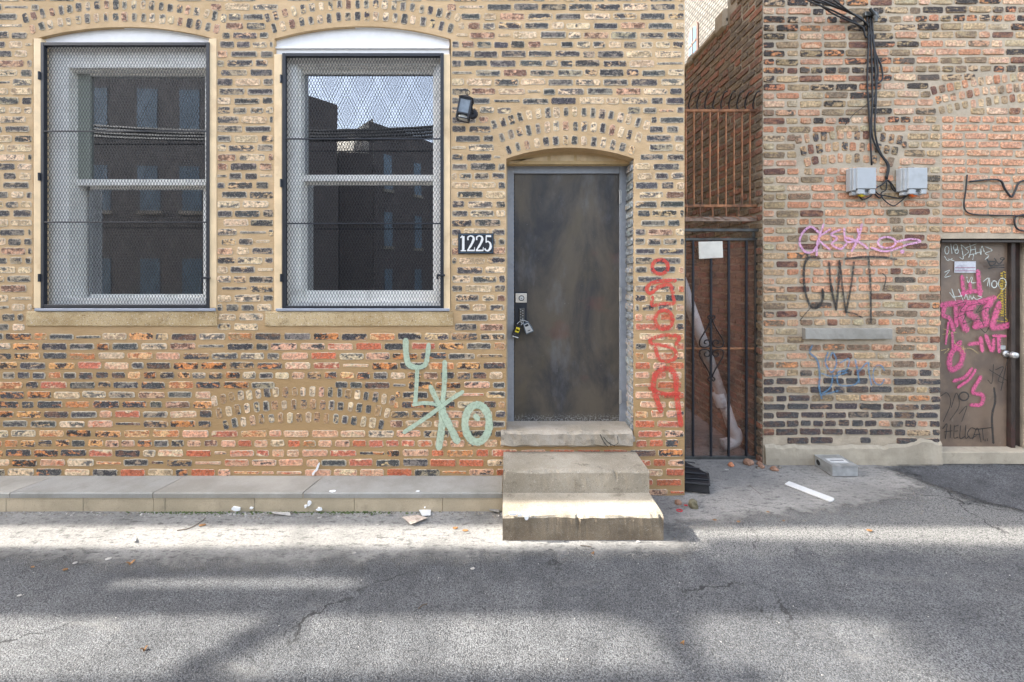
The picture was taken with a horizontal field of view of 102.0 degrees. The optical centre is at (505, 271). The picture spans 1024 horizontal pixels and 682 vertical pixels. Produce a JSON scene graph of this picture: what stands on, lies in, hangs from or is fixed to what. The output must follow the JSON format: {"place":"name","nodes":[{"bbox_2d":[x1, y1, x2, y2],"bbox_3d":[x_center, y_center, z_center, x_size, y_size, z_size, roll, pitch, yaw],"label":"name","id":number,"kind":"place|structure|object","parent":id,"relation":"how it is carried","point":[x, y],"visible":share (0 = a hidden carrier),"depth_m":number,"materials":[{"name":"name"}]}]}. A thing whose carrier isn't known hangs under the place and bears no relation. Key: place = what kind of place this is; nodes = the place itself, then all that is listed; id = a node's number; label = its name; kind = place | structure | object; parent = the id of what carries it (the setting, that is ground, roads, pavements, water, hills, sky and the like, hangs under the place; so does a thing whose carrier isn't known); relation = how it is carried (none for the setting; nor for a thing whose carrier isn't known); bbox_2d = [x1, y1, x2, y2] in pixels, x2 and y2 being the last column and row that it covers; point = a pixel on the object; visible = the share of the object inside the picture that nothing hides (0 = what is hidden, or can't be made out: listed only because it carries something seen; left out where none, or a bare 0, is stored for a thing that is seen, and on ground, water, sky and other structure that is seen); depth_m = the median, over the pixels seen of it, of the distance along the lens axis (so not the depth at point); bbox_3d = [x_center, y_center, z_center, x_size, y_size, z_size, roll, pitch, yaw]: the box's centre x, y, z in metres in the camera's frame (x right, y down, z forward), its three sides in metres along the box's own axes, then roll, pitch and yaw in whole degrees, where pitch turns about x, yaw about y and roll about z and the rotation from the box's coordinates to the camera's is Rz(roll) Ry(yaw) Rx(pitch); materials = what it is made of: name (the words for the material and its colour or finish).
{"place":"outdoors","nodes":[
{"label":"outdoors","id":0,"kind":"place"},
{"bbox_2d":[0,410,1023,681],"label":"alley asphalt","id":1,"kind":"structure","parent":0,"point":[720,600],"depth_m":2.08,"materials":[{"name":"grey asphalt"}]},
{"bbox_2d":[0,511,688,567],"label":"concrete strip","id":2,"kind":"object","parent":1,"relation":"on","point":[298,539],"visible":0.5,"depth_m":2.63,"materials":[{"name":"grey concrete"}]},
{"bbox_2d":[0,511,501,519],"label":"paint chips","id":3,"kind":"object","parent":2,"relation":"on","point":[206,513],"visible":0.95,"depth_m":2.91,"materials":[{"name":"paint"}]},
{"bbox_2d":[0,511,502,520],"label":"dirt crumbs","id":4,"kind":"object","parent":2,"relation":"on","point":[93,512],"visible":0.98,"depth_m":2.91,"materials":[{"name":"brown soil"}]},
{"bbox_2d":[0,462,502,511],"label":"concrete ledge","id":5,"kind":"object","parent":2,"relation":"on","point":[247,493],"visible":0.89,"depth_m":2.94,"materials":[{"name":"grey concrete"}]},
{"bbox_2d":[97,511,440,515],"bbox_3d":[-1.663,1.699,2.915,2.411,0.011,0.053,0,0,0],"label":"moss","id":6,"kind":"object","parent":2,"relation":"on","point":[220,512],"visible":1,"depth_m":2.92,"materials":[{"name":"plant"}]},
{"bbox_2d":[272,512,290,515],"bbox_3d":[-1.566,1.687,2.888,0.156,0.013,0.026,0,0,6],"label":"paper scrap","id":7,"kind":"object","parent":2,"relation":"on","point":[284,513],"visible":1,"depth_m":2.89,"materials":[{"name":"paper"}]},
{"bbox_2d":[403,515,426,523],"bbox_3d":[-0.622,1.686,2.844,0.134,0.011,0.122,0,0,-38],"label":"card scrap","id":8,"kind":"object","parent":2,"relation":"on","point":[412,519],"visible":1,"depth_m":2.83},
{"bbox_2d":[419,510,430,515],"bbox_3d":[-0.569,1.689,2.911,0.088,0.004,0.092,0,0,-10],"label":"paper scrap","id":9,"kind":"object","parent":2,"relation":"on","point":[425,512],"visible":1,"depth_m":2.90,"materials":[{"name":"white paper"}]},
{"bbox_2d":[503,451,663,540],"bbox_3d":[0.490,1.577,2.906,1.020,0.382,0.588,0,0,0],"label":"doorstep","id":10,"kind":"object","parent":2,"relation":"on","point":[586,495],"visible":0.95,"depth_m":2.82,"materials":[{"name":"concrete"}]},
{"bbox_2d":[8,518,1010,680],"bbox_3d":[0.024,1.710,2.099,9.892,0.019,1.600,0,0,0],"label":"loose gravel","id":11,"kind":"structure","parent":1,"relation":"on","point":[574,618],"depth_m":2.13,"materials":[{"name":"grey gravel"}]},
{"bbox_2d":[651,444,925,527],"bbox_3d":[2.179,1.715,3.419,2.886,0.040,1.793,0,0,0],"label":"concrete apron","id":12,"kind":"object","parent":1,"relation":"on","point":[727,498],"visible":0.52,"depth_m":3.22,"materials":[{"name":"grey concrete"}]},
{"bbox_2d":[675,499,681,504],"bbox_3d":[1.292,1.729,3.100,0.062,0.041,0.050,0,0,-41],"label":"brick fragment","id":13,"kind":"object","parent":12,"relation":"on","point":[678,502],"visible":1,"depth_m":3.08,"materials":[{"name":"brick"}]},
{"bbox_2d":[688,499,697,508],"bbox_3d":[1.373,1.707,3.040,0.064,0.076,0.063,0,0,6],"label":"rock","id":14,"kind":"object","parent":12,"relation":"on","point":[692,504],"visible":0.99,"depth_m":3.02,"materials":[{"name":"grey stone"}]},
{"bbox_2d":[685,461,709,493],"bbox_3d":[1.520,1.636,3.374,0.254,0.136,0.392,0,0,0],"label":"plastic tray","id":15,"kind":"object","parent":12,"relation":"on","point":[697,479],"visible":0.69,"depth_m":3.25,"materials":[{"name":"black plastic"}]},
{"bbox_2d":[686,278,742,450],"bbox_3d":[1.864,0.768,3.870,0.680,1.802,0.111,0,0,0],"label":"drain pipe","id":16,"kind":"object","parent":12,"relation":"on","point":[719,394],"visible":0.8,"depth_m":3.83,"materials":[{"name":"grey paint"}]},
{"bbox_2d":[743,458,753,465],"bbox_3d":[2.144,1.683,3.666,0.092,0.065,0.076,0,0,-13],"label":"rubble lump","id":17,"kind":"object","parent":12,"relation":"on","point":[748,462],"visible":0.98,"depth_m":3.64,"materials":[{"name":"brick"}]},
{"bbox_2d":[770,466,778,471],"bbox_3d":[2.301,1.692,3.550,0.065,0.046,0.059,0,0,12],"label":"rubble lump","id":18,"kind":"object","parent":12,"relation":"on","point":[773,468],"visible":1,"depth_m":3.53,"materials":[{"name":"brick"}]},
{"bbox_2d":[785,481,833,501],"bbox_3d":[2.333,1.690,3.188,0.074,0.008,0.305,0,0,-34],"label":"plastic offcut","id":19,"kind":"object","parent":12,"relation":"on","point":[810,491],"visible":1,"depth_m":3.18,"materials":[{"name":"white plastic"}]},
{"bbox_2d":[698,467,962,528],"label":"gravel crumbs","id":20,"kind":"object","parent":12,"relation":"on","point":[860,502],"visible":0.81,"depth_m":3.00,"materials":[{"name":"gravel"}]},
{"bbox_2d":[814,455,858,475],"bbox_3d":[2.817,1.651,3.543,0.226,0.090,0.229,0,0,0],"label":"concrete block","id":21,"kind":"object","parent":12,"relation":"on","point":[836,465],"visible":1,"depth_m":3.47,"materials":[{"name":"grey concrete"}]},
{"bbox_2d":[888,463,1023,510],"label":"asphalt patch","id":22,"kind":"object","parent":1,"relation":"on","point":[1001,484],"visible":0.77,"depth_m":3.37,"materials":[{"name":"grey asphalt"}]},
{"bbox_2d":[686,407,725,447],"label":"passage floor","id":23,"kind":"structure","parent":0,"point":[701,432],"depth_m":4.36,"materials":[{"name":"concrete"}]},
{"label":"ground","id":24,"kind":"structure","parent":0,"visible":0},
{"bbox_2d":[0,0,684,495],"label":"brick building","id":25,"kind":"structure","parent":24,"relation":"on","point":[230,230],"depth_m":3.20,"materials":[{"name":"brick"}]},
{"bbox_2d":[26,28,217,326],"bbox_3d":[-2.956,-0.737,3.308,1.468,2.325,0.295,0,0,0],"label":"window","id":26,"kind":"structure","parent":25,"relation":"in","point":[66,67],"depth_m":3.20,"materials":[{"name":"white paint"}]},
{"bbox_2d":[265,28,452,325],"bbox_3d":[-1.128,-0.740,3.308,1.449,2.329,0.295,0,0,0],"label":"window","id":27,"kind":"structure","parent":25,"relation":"in","point":[356,52],"depth_m":3.20,"materials":[{"name":"white paint"}]},
{"bbox_2d":[456,90,477,122],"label":"floodlight","id":28,"kind":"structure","parent":25,"relation":"attached to","point":[465,111],"depth_m":3.06,"materials":[{"name":"black metal"}]},
{"bbox_2d":[458,233,493,253],"bbox_3d":[-0.229,-0.215,3.187,0.274,0.158,0.020,0,0,0],"label":"house number sign","id":29,"kind":"object","parent":25,"relation":"attached to","point":[475,243],"visible":1,"depth_m":3.18,"materials":[{"name":"black metal"}]},
{"bbox_2d":[512,320,523,337],"bbox_3d":[0.097,0.465,3.354,0.097,0.149,0.051,0,0,0],"label":"lock box","id":30,"kind":"object","parent":25,"relation":"attached to","point":[516,331],"visible":1,"depth_m":3.33,"materials":[{"name":"black plastic"}]},
{"bbox_2d":[521,319,532,334],"bbox_3d":[0.174,0.449,3.354,0.105,0.118,0.051,0,0,0],"label":"lock box","id":31,"kind":"object","parent":25,"relation":"attached to","point":[528,328],"visible":1,"depth_m":3.33,"materials":[{"name":"silver metal"}]},
{"bbox_2d":[506,164,626,421],"bbox_3d":[0.508,0.198,3.433,1.011,2.156,0.133,0,0,0],"label":"door","id":32,"kind":"structure","parent":25,"relation":"in","point":[566,255],"depth_m":3.40,"materials":[{"name":"black paint"}]},
{"bbox_2d":[685,0,727,62],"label":"white brick building","id":33,"kind":"structure","parent":24,"relation":"on","point":[701,16],"depth_m":12.84,"materials":[{"name":"brick"}]},
{"bbox_2d":[688,22,698,56],"bbox_3d":[5.961,-7.360,13.194,0.082,1.039,0.663,0,0,0],"label":"window","id":34,"kind":"structure","parent":33,"relation":"in","point":[693,36],"depth_m":13.11,"materials":[{"name":"glass"}]},
{"bbox_2d":[685,0,1023,465],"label":"brick building","id":35,"kind":"structure","parent":24,"relation":"on","point":[888,335],"depth_m":3.67,"materials":[{"name":"brick"}]},
{"bbox_2d":[685,229,758,459],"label":"security gate","id":36,"kind":"structure","parent":35,"relation":"attached to","point":[711,321],"depth_m":3.75,"materials":[{"name":"brown metal"}]},
{"bbox_2d":[698,241,722,258],"bbox_3d":[1.848,-0.194,3.737,0.218,0.160,0.010,0,0,0],"label":"paper notice","id":37,"kind":"object","parent":36,"relation":"attached to","point":[711,249],"visible":1,"depth_m":3.74,"materials":[{"name":"white paper"}]},
{"bbox_2d":[685,91,759,220],"bbox_3d":[1.958,-0.999,3.702,0.680,1.198,0.149,0,0,0],"label":"iron grille","id":38,"kind":"object","parent":35,"relation":"attached to","point":[718,111],"visible":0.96,"depth_m":3.75,"materials":[{"name":"brown metal"}]},
{"bbox_2d":[806,0,861,28],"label":"cable","id":39,"kind":"object","parent":35,"relation":"attached to","point":[832,10],"visible":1,"depth_m":3.54,"materials":[{"name":"black rubber"}]},
{"bbox_2d":[811,0,861,21],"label":"cable","id":40,"kind":"object","parent":35,"relation":"attached to","point":[826,4],"visible":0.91,"depth_m":3.50,"materials":[{"name":"black rubber"}]},
{"bbox_2d":[815,2,863,30],"bbox_3d":[2.559,-2.209,3.417,1.253,0.200,0.094,0,0,-25],"label":"cable","id":41,"kind":"object","parent":35,"relation":"attached to","point":[850,21],"visible":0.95,"depth_m":3.58,"materials":[{"name":"black rubber"}]},
{"bbox_2d":[825,0,865,24],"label":"cable","id":42,"kind":"object","parent":35,"relation":"attached to","point":[838,6],"visible":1,"depth_m":3.51,"materials":[{"name":"black rubber"}]},
{"bbox_2d":[833,0,868,26],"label":"cable","id":43,"kind":"object","parent":35,"relation":"attached to","point":[849,11],"visible":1,"depth_m":3.57,"materials":[{"name":"black rubber"}]},
{"bbox_2d":[846,168,875,196],"bbox_3d":[3.102,-0.775,3.621,0.202,0.250,0.082,0,0,0],"label":"cable box","id":44,"kind":"object","parent":35,"relation":"attached to","point":[860,182],"visible":1,"depth_m":3.58,"materials":[{"name":"grey plastic"}]},
{"bbox_2d":[863,7,878,22],"bbox_3d":[3.210,-2.238,3.632,0.120,0.120,0.067,0,0,0],"label":"cable clamp","id":45,"kind":"object","parent":35,"relation":"attached to","point":[871,12],"visible":1,"depth_m":3.62,"materials":[{"name":"grey metal"}]},
{"bbox_2d":[819,0,863,22],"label":"cable","id":46,"kind":"object","parent":45,"relation":"attached to","point":[823,1],"visible":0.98,"depth_m":3.53,"materials":[{"name":"black rubber"}]},
{"bbox_2d":[863,24,870,37],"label":"cable","id":47,"kind":"object","parent":45,"relation":"hanging from","point":[865,36],"visible":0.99,"depth_m":3.64,"materials":[{"name":"black rubber"}]},
{"bbox_2d":[866,16,872,164],"bbox_3d":[3.197,-1.602,3.648,0.058,1.336,0.014,0,0,0],"label":"cable","id":48,"kind":"object","parent":45,"relation":"hanging from","point":[867,89],"visible":1,"depth_m":3.64,"materials":[{"name":"black rubber"}]},
{"bbox_2d":[871,31,878,106],"bbox_3d":[3.245,-1.780,3.648,0.075,0.669,0.014,0,0,0],"label":"cable","id":49,"kind":"object","parent":45,"relation":"hanging from","point":[877,65],"visible":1,"depth_m":3.64,"materials":[{"name":"black rubber"}]},
{"bbox_2d":[872,26,883,83],"bbox_3d":[3.271,-1.908,3.648,0.104,0.523,0.014,0,0,0],"label":"cable","id":50,"kind":"object","parent":45,"relation":"hanging from","point":[881,67],"visible":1,"depth_m":3.64,"materials":[{"name":"black rubber"}]},
{"bbox_2d":[869,16,888,178],"bbox_3d":[3.282,-1.534,3.648,0.172,1.436,0.014,0,0,0],"label":"cable","id":51,"kind":"object","parent":45,"relation":"hanging from","point":[871,119],"visible":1,"depth_m":3.64,"materials":[{"name":"black rubber"}]},
{"bbox_2d":[871,17,889,178],"bbox_3d":[3.296,-1.523,3.648,0.166,1.425,0.014,0,0,0],"label":"cable","id":52,"kind":"object","parent":45,"relation":"hanging from","point":[875,75],"visible":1,"depth_m":3.64,"materials":[{"name":"black rubber"}]},
{"bbox_2d":[859,193,882,199],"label":"cable","id":53,"kind":"object","parent":35,"relation":"attached to","point":[876,195],"visible":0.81,"depth_m":3.64,"materials":[{"name":"black rubber"}]},
{"bbox_2d":[885,179,895,191],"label":"cable","id":54,"kind":"object","parent":35,"relation":"attached to","point":[891,184],"visible":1,"depth_m":3.65,"materials":[{"name":"black rubber"}]},
{"bbox_2d":[875,179,907,198],"bbox_3d":[3.402,-0.727,3.648,0.320,0.176,0.012,0,0,0],"label":"cable","id":55,"kind":"object","parent":35,"relation":"attached to","point":[876,192],"visible":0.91,"depth_m":3.64,"materials":[{"name":"black rubber"}]},
{"bbox_2d":[880,181,905,205],"bbox_3d":[3.418,-0.687,3.648,0.244,0.228,0.010,0,0,0],"label":"cable","id":56,"kind":"object","parent":35,"relation":"attached to","point":[886,201],"visible":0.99,"depth_m":3.64,"materials":[{"name":"black rubber"}]},
{"bbox_2d":[896,168,926,196],"bbox_3d":[3.545,-0.775,3.621,0.202,0.250,0.082,0,0,0],"label":"cable box","id":57,"kind":"object","parent":35,"relation":"attached to","point":[911,182],"visible":1,"depth_m":3.58,"materials":[{"name":"grey plastic"}]},
{"bbox_2d":[940,239,1019,447],"bbox_3d":[4.342,0.681,3.777,0.884,1.943,0.185,0,0,0],"label":"door","id":58,"kind":"structure","parent":35,"relation":"in","point":[980,282],"depth_m":3.77,"materials":[{"name":"brown paint"}]},
{"bbox_2d":[963,175,1023,215],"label":"cable","id":59,"kind":"object","parent":35,"relation":"attached to","point":[965,210],"visible":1,"depth_m":3.64,"materials":[{"name":"black rubber"}]},
{"bbox_2d":[969,179,1023,197],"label":"cable","id":60,"kind":"object","parent":35,"relation":"attached to","point":[1006,191],"visible":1,"depth_m":3.64,"materials":[{"name":"black rubber"}]},
{"bbox_2d":[1013,214,1023,231],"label":"cable","id":61,"kind":"object","parent":35,"relation":"attached to","point":[1015,225],"visible":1,"depth_m":3.64,"materials":[{"name":"black rubber"}]}
]}

